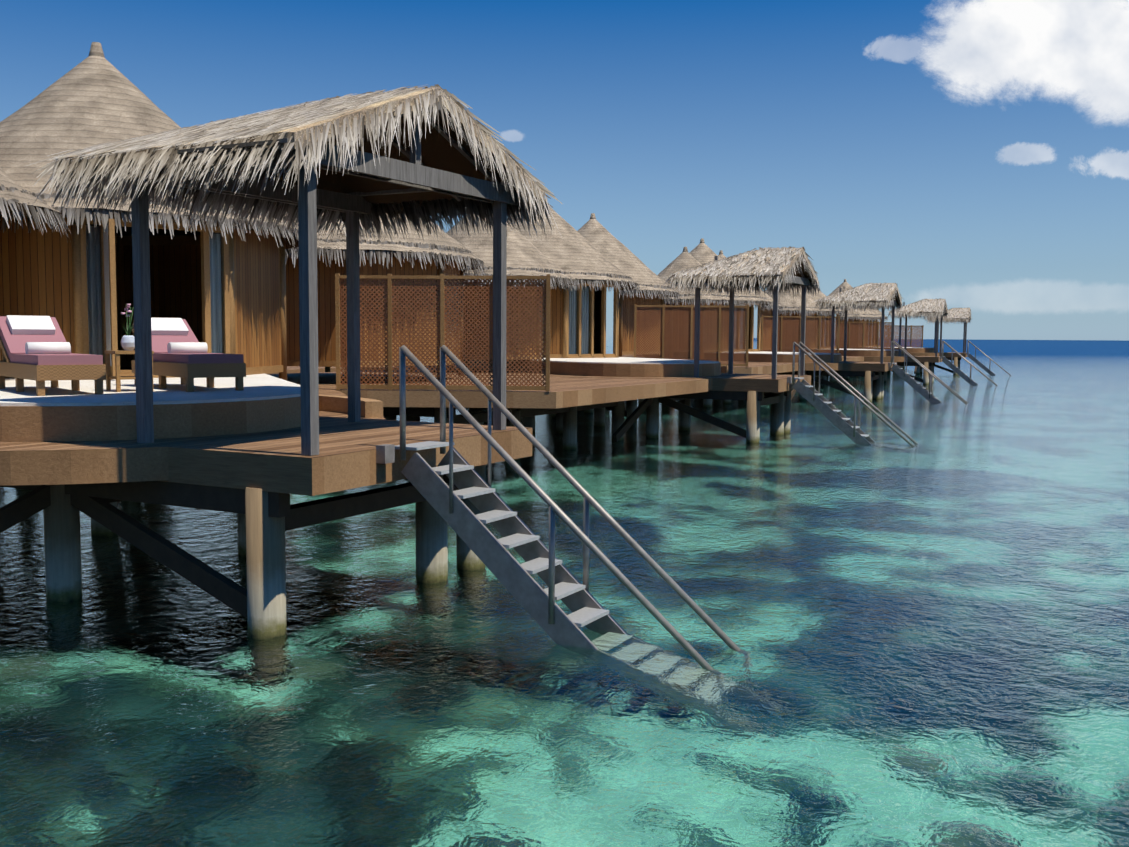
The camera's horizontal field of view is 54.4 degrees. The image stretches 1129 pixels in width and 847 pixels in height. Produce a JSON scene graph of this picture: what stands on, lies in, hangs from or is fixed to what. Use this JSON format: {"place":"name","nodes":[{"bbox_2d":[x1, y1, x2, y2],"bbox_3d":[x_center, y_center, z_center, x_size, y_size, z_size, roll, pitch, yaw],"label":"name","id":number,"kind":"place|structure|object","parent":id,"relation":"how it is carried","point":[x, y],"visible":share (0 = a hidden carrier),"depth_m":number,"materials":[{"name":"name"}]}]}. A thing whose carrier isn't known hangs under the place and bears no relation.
{"place":"outdoors","nodes":[
{"label":"outdoors","id":0,"kind":"place"},
{"bbox_2d":[0,168,61,227],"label":"thatched roof","id":1,"kind":"structure","parent":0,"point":[7,181],"depth_m":13.95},
{"bbox_2d":[0,184,74,241],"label":"thatch fringe","id":2,"kind":"object","parent":1,"relation":"attached to","point":[11,202],"visible":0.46,"depth_m":13.79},
{"bbox_2d":[0,216,281,367],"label":"wall","id":3,"kind":"structure","parent":0,"point":[36,275],"depth_m":17.78,"materials":[{"name":"wood"}]},
{"bbox_2d":[86,225,221,365],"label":"door curtain","id":4,"kind":"object","parent":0,"point":[215,281],"depth_m":15.84,"materials":[{"name":"fabric"}]},
{"bbox_2d":[286,255,459,360],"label":"wall","id":5,"kind":"structure","parent":0,"point":[326,315],"depth_m":22.70,"materials":[{"name":"wood"}]},
{"bbox_2d":[287,256,463,378],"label":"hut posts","id":6,"kind":"object","parent":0,"point":[327,365],"visible":0.02,"depth_m":23.65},
{"bbox_2d":[425,281,543,370],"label":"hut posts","id":7,"kind":"object","parent":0,"point":[542,332],"depth_m":30.74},
{"bbox_2d":[464,279,540,355],"bbox_3d":[-2.320,-3.083,31.533,3.500,2.440,3.500,2,5,25],"label":"lattice screen","id":8,"kind":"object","parent":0,"point":[491,318],"depth_m":30.02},
{"bbox_2d":[0,339,1128,846],"bbox_3d":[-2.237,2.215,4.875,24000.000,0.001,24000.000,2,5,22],"label":"water surface","id":9,"kind":"object","parent":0,"point":[928,633],"visible":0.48,"depth_m":8.89,"materials":[{"name":"liquid"}]},
{"bbox_2d":[0,0,1128,340],"label":"sky","id":10,"kind":"structure","parent":0,"point":[973,154],"materials":[{"name":"blue"}]},
{"bbox_2d":[544,283,601,353],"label":"wall","id":11,"kind":"structure","parent":0,"point":[556,320],"depth_m":33.15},
{"bbox_2d":[569,286,588,353],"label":"glass door","id":12,"kind":"structure","parent":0,"point":[584,326],"depth_m":33.65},
{"bbox_2d":[544,285,618,357],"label":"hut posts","id":13,"kind":"object","parent":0,"point":[564,355],"visible":0.12,"depth_m":33.12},
{"bbox_2d":[622,293,660,350],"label":"wall","id":14,"kind":"structure","parent":0,"point":[628,326],"depth_m":40.59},
{"bbox_2d":[619,293,663,358],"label":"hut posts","id":15,"kind":"object","parent":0,"point":[621,352],"visible":0.08,"depth_m":40.12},
{"bbox_2d":[646,302,723,359],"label":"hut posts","id":16,"kind":"object","parent":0,"point":[701,334],"depth_m":47.47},
{"bbox_2d":[664,302,721,349],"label":"wall","id":17,"kind":"structure","parent":0,"point":[712,304],"depth_m":47.51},
{"bbox_2d":[723,304,750,348],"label":"wall","id":18,"kind":"structure","parent":0,"point":[736,322],"depth_m":54.42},
{"bbox_2d":[733,305,743,347],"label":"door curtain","id":19,"kind":"object","parent":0,"point":[740,329],"depth_m":51.30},
{"bbox_2d":[723,314,760,351],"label":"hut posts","id":20,"kind":"object","parent":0,"point":[760,339],"depth_m":52.07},
{"bbox_2d":[761,308,771,347],"bbox_3d":[8.545,-5.346,60.386,5.800,2.540,5.800,2,5,24],"label":"lattice screen","id":21,"kind":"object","parent":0,"point":[765,312],"depth_m":58.86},
{"bbox_2d":[769,312,816,351],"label":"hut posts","id":22,"kind":"object","parent":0,"point":[795,347],"depth_m":65.02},
{"bbox_2d":[777,312,814,346],"bbox_3d":[13.467,-5.753,66.567,3.500,2.440,3.500,2,5,23],"label":"lattice screen","id":23,"kind":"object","parent":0,"point":[796,314],"depth_m":65.00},
{"bbox_2d":[839,318,867,348],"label":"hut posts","id":24,"kind":"object","parent":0,"point":[857,335],"depth_m":82.58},
{"bbox_2d":[841,318,866,345],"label":"lattice screen","id":25,"kind":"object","parent":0,"point":[854,328],"depth_m":82.61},
{"label":"seabed","id":26,"kind":"structure","parent":0,"visible":0},
{"bbox_2d":[43,401,624,638],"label":"piles","id":27,"kind":"object","parent":26,"relation":"on","point":[261,541],"visible":0.08,"depth_m":10.67,"materials":[{"name":"concrete"}]},
{"bbox_2d":[0,402,617,617],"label":"beams","id":28,"kind":"structure","parent":27,"relation":"on","point":[93,500],"depth_m":10.21,"materials":[{"name":"wood"}]},
{"bbox_2d":[0,379,707,495],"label":"deck sides","id":29,"kind":"object","parent":27,"relation":"on","point":[302,475],"visible":0.35,"depth_m":9.69,"materials":[{"name":"wood"}]},
{"bbox_2d":[0,394,382,441],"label":"wood platform","id":30,"kind":"object","parent":29,"relation":"on","point":[58,423],"visible":0.42,"depth_m":10.60,"materials":[{"name":"wood"}]},
{"bbox_2d":[5,218,286,380],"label":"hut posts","id":31,"kind":"object","parent":30,"relation":"on","point":[120,242],"visible":0.23,"depth_m":19.06,"materials":[{"name":"wood"}]},
{"bbox_2d":[0,42,298,248],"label":"thatched roof","id":32,"kind":"structure","parent":30,"relation":"on","point":[95,97],"depth_m":16.79,"materials":[{"name":"wicker"}]},
{"bbox_2d":[0,192,298,258],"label":"thatch fringe","id":33,"kind":"object","parent":32,"relation":"attached to","point":[104,219],"visible":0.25,"depth_m":15.55,"materials":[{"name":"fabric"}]},
{"bbox_2d":[80,218,229,377],"bbox_3d":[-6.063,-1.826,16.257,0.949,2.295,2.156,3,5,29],"label":"door frame","id":34,"kind":"object","parent":32,"relation":"attached to","point":[205,283],"visible":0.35,"depth_m":16.14,"materials":[{"name":"wood"}]},
{"bbox_2d":[87,226,222,360],"bbox_3d":[-6.078,-1.812,16.231,0.769,2.150,2.007,3,5,29],"label":"door glass","id":35,"kind":"object","parent":34,"relation":"in","point":[110,296],"visible":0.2,"depth_m":15.67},
{"bbox_2d":[0,374,300,405],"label":"terrace floor","id":36,"kind":"structure","parent":30,"relation":"on","point":[261,387],"depth_m":12.10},
{"bbox_2d":[104,350,153,391],"bbox_3d":[-4.946,-0.599,12.476,0.420,0.458,0.420,-3,6,-39],"label":"side table","id":37,"kind":"object","parent":36,"relation":"on","point":[117,377],"visible":0.6,"depth_m":12.32,"materials":[{"name":"brown wood"}]},
{"bbox_2d":[121,335,134,349],"bbox_3d":[-4.944,-0.914,12.451,0.166,0.170,0.170,3,5,29],"label":"plant pot","id":38,"kind":"object","parent":37,"relation":"on","point":[127,342],"visible":0.9,"depth_m":12.39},
{"bbox_2d":[121,304,133,334],"bbox_3d":[-4.934,-1.174,12.456,0.215,0.370,0.141,3,5,29],"label":"plant","id":39,"kind":"object","parent":38,"relation":"on","point":[129,330],"depth_m":12.46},
{"bbox_2d":[119,101,528,455],"bbox_3d":[-2.368,-1.493,10.962,2.725,3.232,4.000,3,5,29],"label":"pavilion frame","id":40,"kind":"object","parent":29,"relation":"on","point":[416,174],"visible":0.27,"depth_m":10.26,"materials":[{"name":"wood"}]},
{"bbox_2d":[57,87,543,212],"bbox_3d":[-2.401,-2.756,10.885,2.830,0.881,3.900,3,5,29],"label":"thatch fringe","id":41,"kind":"object","parent":40,"relation":"on","point":[439,151],"visible":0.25,"depth_m":11.23,"materials":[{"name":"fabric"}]},
{"bbox_2d":[27,84,561,242],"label":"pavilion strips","id":42,"kind":"object","parent":41,"relation":"attached to","point":[108,180],"visible":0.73,"depth_m":9.75,"materials":[{"name":"wicker"}]},
{"bbox_2d":[0,371,704,457],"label":"wooden deck","id":43,"kind":"structure","parent":29,"relation":"on","point":[370,437],"depth_m":11.16,"materials":[{"name":"wood"}]},
{"bbox_2d":[285,212,481,270],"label":"thatched roof","id":44,"kind":"structure","parent":29,"relation":"on","point":[445,238],"depth_m":22.89,"materials":[{"name":"wicker"}]},
{"bbox_2d":[285,238,485,275],"bbox_3d":[-5.219,-3.666,25.182,7.010,0.631,7.022,3,5,29],"label":"thatch fringe","id":45,"kind":"object","parent":44,"relation":"attached to","point":[386,254],"visible":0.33,"depth_m":22.51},
{"bbox_2d":[335,273,549,391],"bbox_3d":[-2.243,-1.675,20.196,3.961,2.140,0.070,1,5,3],"label":"lattice frame","id":46,"kind":"object","parent":29,"relation":"on","point":[390,385],"visible":0.77,"depth_m":20.17,"materials":[{"name":"wood"}]},
{"bbox_2d":[339,278,545,385],"bbox_3d":[-2.243,-1.675,20.196,3.500,2.020,1.700,3,5,29],"label":"lattice screen","id":47,"kind":"object","parent":46,"relation":"in","point":[446,330],"depth_m":20.19,"materials":[{"name":"wood"}]},
{"bbox_2d":[360,364,810,391],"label":"deck sides","id":48,"kind":"object","parent":27,"relation":"on","point":[748,385],"visible":0.27,"depth_m":27.43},
{"bbox_2d":[447,215,573,286],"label":"thatched roof","id":49,"kind":"structure","parent":48,"relation":"on","point":[522,251],"depth_m":30.06,"materials":[{"name":"wicker"}]},
{"bbox_2d":[464,266,577,291],"bbox_3d":[-2.292,-4.047,31.444,5.527,0.622,5.498,2,5,25],"label":"thatch fringe","id":50,"kind":"object","parent":49,"relation":"attached to","point":[551,271],"visible":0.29,"depth_m":29.77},
{"bbox_2d":[377,362,808,379],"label":"wooden deck","id":51,"kind":"structure","parent":48,"relation":"on","point":[746,376],"depth_m":29.15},
{"bbox_2d":[456,360,733,376],"bbox_3d":[0.531,-1.776,33.167,5.397,0.328,11.373,-2,5,-31],"label":"wood platform","id":52,"kind":"object","parent":48,"relation":"on","point":[632,370],"visible":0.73,"depth_m":28.12,"materials":[{"name":"wood"}]},
{"bbox_2d":[508,203,637,289],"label":"thatched roof","id":53,"kind":"structure","parent":52,"relation":"on","point":[570,248],"depth_m":33.94,"materials":[{"name":"wicker"}]},
{"bbox_2d":[567,283,617,357],"bbox_3d":[0.833,-3.172,33.834,0.120,2.295,2.190,5,7,47],"label":"door frame","id":54,"kind":"object","parent":53,"relation":"attached to","point":[591,321],"visible":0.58,"depth_m":33.82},
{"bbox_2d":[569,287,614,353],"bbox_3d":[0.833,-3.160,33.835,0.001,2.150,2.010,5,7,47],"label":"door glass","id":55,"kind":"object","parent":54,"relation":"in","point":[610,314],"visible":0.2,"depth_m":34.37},
{"bbox_2d":[545,271,641,295],"bbox_3d":[-0.975,-4.479,35.719,7.003,0.617,7.000,2,5,25],"label":"thatch fringe","id":56,"kind":"object","parent":53,"relation":"attached to","point":[594,281],"visible":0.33,"depth_m":33.34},
{"bbox_2d":[527,357,718,363],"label":"terrace floor","id":57,"kind":"structure","parent":52,"relation":"on","point":[625,360],"depth_m":29.86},
{"bbox_2d":[577,213,678,296],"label":"thatched roof","id":58,"kind":"structure","parent":48,"relation":"on","point":[602,240],"depth_m":41.36,"materials":[{"name":"wicker"}]},
{"bbox_2d":[619,284,680,302],"bbox_3d":[1.107,-5.015,42.747,6.974,0.630,7.015,2,5,25],"label":"thatch fringe","id":59,"kind":"object","parent":58,"relation":"attached to","point":[648,293],"visible":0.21,"depth_m":40.28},
{"bbox_2d":[634,304,748,366],"bbox_3d":[4.388,-3.037,37.959,3.961,2.140,0.070,0,5,-1],"label":"lattice frame","id":60,"kind":"object","parent":48,"relation":"on","point":[691,325],"visible":0.65,"depth_m":37.90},
{"bbox_2d":[636,307,746,363],"bbox_3d":[4.388,-3.037,37.959,3.500,2.020,1.700,2,5,25],"label":"lattice screen","id":61,"kind":"object","parent":60,"relation":"in","point":[687,333],"depth_m":37.95,"materials":[{"name":"wood"}]},
{"bbox_2d":[694,254,814,378],"bbox_3d":[4.827,-2.853,28.735,2.725,3.232,4.000,2,5,25],"label":"pavilion frame","id":62,"kind":"object","parent":48,"relation":"on","point":[803,281],"visible":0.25,"depth_m":28.14,"materials":[{"name":"wood"}]},
{"bbox_2d":[671,247,817,285],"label":"thatched roof","id":63,"kind":"structure","parent":62,"relation":"on","point":[797,273],"depth_m":27.84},
{"bbox_2d":[662,246,822,299],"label":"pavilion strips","id":64,"kind":"object","parent":63,"relation":"attached to","point":[748,268],"visible":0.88,"depth_m":27.35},
{"bbox_2d":[266,355,642,373],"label":"deck","id":65,"kind":"structure","parent":26,"relation":"on","point":[293,369],"depth_m":33.34,"materials":[{"name":"brown wood"}]},
{"bbox_2d":[376,345,740,669],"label":"stairs","id":66,"kind":"structure","parent":26,"relation":"on","point":[541,607],"depth_m":9.72,"materials":[{"name":"metal"}]},
{"bbox_2d":[395,441,608,626],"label":"stair treads","id":67,"kind":"object","parent":66,"relation":"on","point":[584,616],"visible":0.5,"depth_m":9.82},
{"bbox_2d":[483,390,790,442],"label":"piles","id":68,"kind":"object","parent":26,"relation":"on","point":[780,418],"visible":0.04,"depth_m":29.42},
{"bbox_2d":[605,390,788,441],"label":"beams","id":69,"kind":"structure","parent":68,"relation":"on","point":[632,418],"depth_m":27.68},
{"bbox_2d":[642,356,896,371],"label":"deck sides","id":70,"kind":"object","parent":68,"relation":"on","point":[855,367],"visible":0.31,"depth_m":44.90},
{"bbox_2d":[657,247,742,304],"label":"thatched roof","id":71,"kind":"structure","parent":70,"relation":"on","point":[684,259],"depth_m":47.97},
{"bbox_2d":[664,294,744,308],"bbox_3d":[5.339,-5.379,48.961,5.457,0.632,5.488,2,5,24],"label":"thatch fringe","id":72,"kind":"object","parent":71,"relation":"attached to","point":[690,301],"visible":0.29,"depth_m":46.55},
{"bbox_2d":[650,352,843,362],"bbox_3d":[8.173,-3.115,50.717,5.397,0.328,11.373,-3,5,-32],"label":"wood platform","id":73,"kind":"object","parent":70,"relation":"on","point":[780,358],"visible":0.4,"depth_m":45.83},
{"bbox_2d":[690,238,770,305],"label":"thatched roof","id":74,"kind":"structure","parent":73,"relation":"on","point":[702,252],"depth_m":52.20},
{"bbox_2d":[733,303,760,351],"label":"door frame","id":75,"kind":"object","parent":74,"relation":"attached to","point":[752,328],"visible":0.31,"depth_m":51.71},
{"bbox_2d":[734,305,758,348],"bbox_3d":[8.462,-4.500,51.391,0.001,2.150,2.010,5,7,46],"label":"door glass","id":76,"kind":"object","parent":75,"relation":"in","point":[755,337],"visible":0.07,"depth_m":51.95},
{"bbox_2d":[726,295,772,308],"bbox_3d":[6.645,-5.815,53.250,7.023,0.621,6.995,2,5,24],"label":"hut fringe","id":77,"kind":"object","parent":74,"relation":"attached to","point":[751,302],"visible":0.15,"depth_m":50.87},
{"bbox_2d":[714,351,839,354],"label":"sand top","id":78,"kind":"structure","parent":73,"relation":"on","point":[785,353],"depth_m":46.85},
{"bbox_2d":[718,250,780,307],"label":"thatched roof","id":79,"kind":"structure","parent":70,"relation":"on","point":[721,255],"depth_m":59.11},
{"bbox_2d":[622,356,892,363],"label":"deck","id":80,"kind":"structure","parent":70,"relation":"on","point":[789,362],"depth_m":46.62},
{"bbox_2d":[761,315,839,352],"bbox_3d":[11.945,-4.382,55.576,3.961,2.140,0.070,0,5,-2],"label":"lattice frame","id":81,"kind":"object","parent":70,"relation":"on","point":[820,317],"visible":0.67,"depth_m":55.52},
{"bbox_2d":[763,317,837,352],"bbox_3d":[11.945,-4.382,55.576,3.500,2.020,1.700,2,5,24],"label":"lattice screen","id":82,"kind":"object","parent":81,"relation":"in","point":[815,331],"depth_m":55.57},
{"bbox_2d":[822,288,899,363],"bbox_3d":[12.544,-4.198,46.360,2.725,3.232,4.000,2,5,24],"label":"pavilion frame","id":83,"kind":"object","parent":70,"relation":"on","point":[845,331],"visible":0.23,"depth_m":45.43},
{"bbox_2d":[811,283,902,312],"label":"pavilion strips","id":84,"kind":"object","parent":83,"relation":"on","point":[860,294],"visible":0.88,"depth_m":44.92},
{"bbox_2d":[818,283,901,304],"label":"thatched roof","id":85,"kind":"structure","parent":83,"relation":"on","point":[896,288],"depth_m":45.09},
{"bbox_2d":[799,370,883,402],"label":"piles","id":86,"kind":"object","parent":26,"relation":"on","point":[874,389],"depth_m":47.02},
{"bbox_2d":[777,370,883,399],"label":"beams","id":87,"kind":"structure","parent":86,"relation":"on","point":[841,373],"depth_m":45.44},
{"bbox_2d":[860,356,943,362],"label":"deck sides","id":88,"kind":"object","parent":86,"relation":"on","point":[901,359],"visible":0.21,"depth_m":62.33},
{"bbox_2d":[767,286,827,313],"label":"thatched roof","id":89,"kind":"structure","parent":88,"relation":"on","point":[786,299],"depth_m":64.73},
{"bbox_2d":[778,349,903,355],"bbox_3d":[16.263,-4.454,68.300,5.397,0.328,11.373,-3,5,-33],"label":"wood platform","id":90,"kind":"object","parent":88,"relation":"on","point":[864,353],"visible":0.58,"depth_m":63.18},
{"bbox_2d":[765,286,844,313],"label":"thatched roof","id":91,"kind":"structure","parent":90,"relation":"on","point":[820,295],"depth_m":69.07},
{"bbox_2d":[761,301,783,311],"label":"hut fringe","id":92,"kind":"object","parent":91,"relation":"attached to","point":[779,308],"visible":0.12,"depth_m":58.48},
{"bbox_2d":[779,306,831,316],"bbox_3d":[13.466,-6.714,66.481,5.471,0.629,5.486,2,5,23],"label":"hut fringe","id":93,"kind":"object","parent":91,"relation":"attached to","point":[808,311],"visible":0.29,"depth_m":64.11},
{"bbox_2d":[821,313,837,348],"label":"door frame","id":94,"kind":"object","parent":91,"relation":"attached to","point":[828,330],"visible":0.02,"depth_m":68.96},
{"bbox_2d":[810,349,898,350],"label":"sand top","id":95,"kind":"structure","parent":90,"relation":"on","point":[863,349],"depth_m":65.08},
{"bbox_2d":[840,321,891,348],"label":"lattice frame","id":96,"kind":"object","parent":88,"relation":"on","point":[849,322],"visible":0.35,"depth_m":73.17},
{"bbox_2d":[839,323,891,348],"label":"lattice screen","id":97,"kind":"object","parent":96,"relation":"in","point":[860,339],"depth_m":73.22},
{"bbox_2d":[875,356,939,356],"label":"deck","id":98,"kind":"structure","parent":88,"relation":"on","point":[908,356],"depth_m":62.92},
{"bbox_2d":[898,302,945,356],"bbox_3d":[20.707,-5.542,64.019,2.725,3.232,4.000,2,5,23],"label":"pavilion frame","id":99,"kind":"object","parent":88,"relation":"on","point":[900,325],"visible":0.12,"depth_m":63.09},
{"bbox_2d":[886,298,948,320],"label":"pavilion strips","id":100,"kind":"object","parent":99,"relation":"on","point":[936,307],"visible":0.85,"depth_m":62.56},
{"bbox_2d":[890,299,946,312],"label":"thatched roof","id":101,"kind":"structure","parent":99,"relation":"on","point":[923,309],"depth_m":62.74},
{"bbox_2d":[787,342,917,446],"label":"stairs","id":102,"kind":"structure","parent":26,"relation":"on","point":[853,433],"depth_m":27.57,"materials":[{"name":"metal"}]},
{"bbox_2d":[794,377,868,436],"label":"stair treads","id":103,"kind":"object","parent":102,"relation":"on","point":[846,419],"visible":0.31,"depth_m":27.68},
{"bbox_2d":[820,362,933,384],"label":"piles","id":104,"kind":"object","parent":26,"relation":"on","point":[926,376],"depth_m":64.53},
{"bbox_2d":[842,362,934,382],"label":"beams","id":105,"kind":"structure","parent":104,"relation":"on","point":[910,364],"depth_m":62.81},
{"bbox_2d":[907,353,966,357],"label":"deck sides","id":106,"kind":"object","parent":104,"relation":"on","point":[964,355],"visible":0.23,"depth_m":80.03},
{"bbox_2d":[841,286,878,318],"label":"thatched roof","id":107,"kind":"structure","parent":106,"relation":"on","point":[851,313],"depth_m":82.07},
{"bbox_2d":[840,314,880,321],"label":"hut fringe","id":108,"kind":"object","parent":107,"relation":"attached to","point":[859,317],"visible":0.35,"depth_m":81.70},
{"bbox_2d":[841,347,933,352],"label":"wood platform","id":109,"kind":"object","parent":106,"relation":"on","point":[919,350],"visible":0.35,"depth_m":80.75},
{"bbox_2d":[828,279,885,318],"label":"thatched roof","id":110,"kind":"structure","parent":109,"relation":"on","point":[848,287],"depth_m":87.75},
{"bbox_2d":[868,318,880,346],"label":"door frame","id":111,"kind":"object","parent":110,"relation":"attached to","point":[874,332],"visible":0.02,"depth_m":86.58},
{"bbox_2d":[884,325,923,346],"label":"lattice frame","id":112,"kind":"object","parent":106,"relation":"on","point":[911,333],"visible":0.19,"depth_m":90.95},
{"bbox_2d":[884,326,922,346],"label":"lattice screen","id":113,"kind":"object","parent":112,"relation":"in","point":[916,336],"depth_m":90.99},
{"bbox_2d":[934,317,969,352],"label":"pavilion frame","id":114,"kind":"object","parent":106,"relation":"on","point":[964,335],"visible":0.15,"depth_m":80.74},
{"bbox_2d":[926,307,971,323],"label":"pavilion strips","id":115,"kind":"object","parent":114,"relation":"on","point":[964,313],"visible":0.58,"depth_m":80.18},
{"bbox_2d":[887,357,959,374],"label":"piles","id":116,"kind":"object","parent":26,"relation":"on","point":[919,370],"visible":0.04,"depth_m":81.17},
{"bbox_2d":[914,357,960,373],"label":"beams","id":117,"kind":"structure","parent":116,"relation":"on","point":[943,368],"depth_m":80.47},
{"bbox_2d":[888,341,967,403],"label":"stairs","id":118,"kind":"structure","parent":26,"relation":"on","point":[926,394],"depth_m":45.21,"materials":[{"name":"metal"}]},
{"bbox_2d":[940,341,996,385],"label":"stairs","id":119,"kind":"structure","parent":26,"relation":"on","point":[952,366],"depth_m":62.88,"materials":[{"name":"metal"}]},
{"bbox_2d":[966,340,1009,374],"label":"stairs","id":120,"kind":"structure","parent":26,"relation":"on","point":[981,365],"depth_m":80.62,"materials":[{"name":"metal"}]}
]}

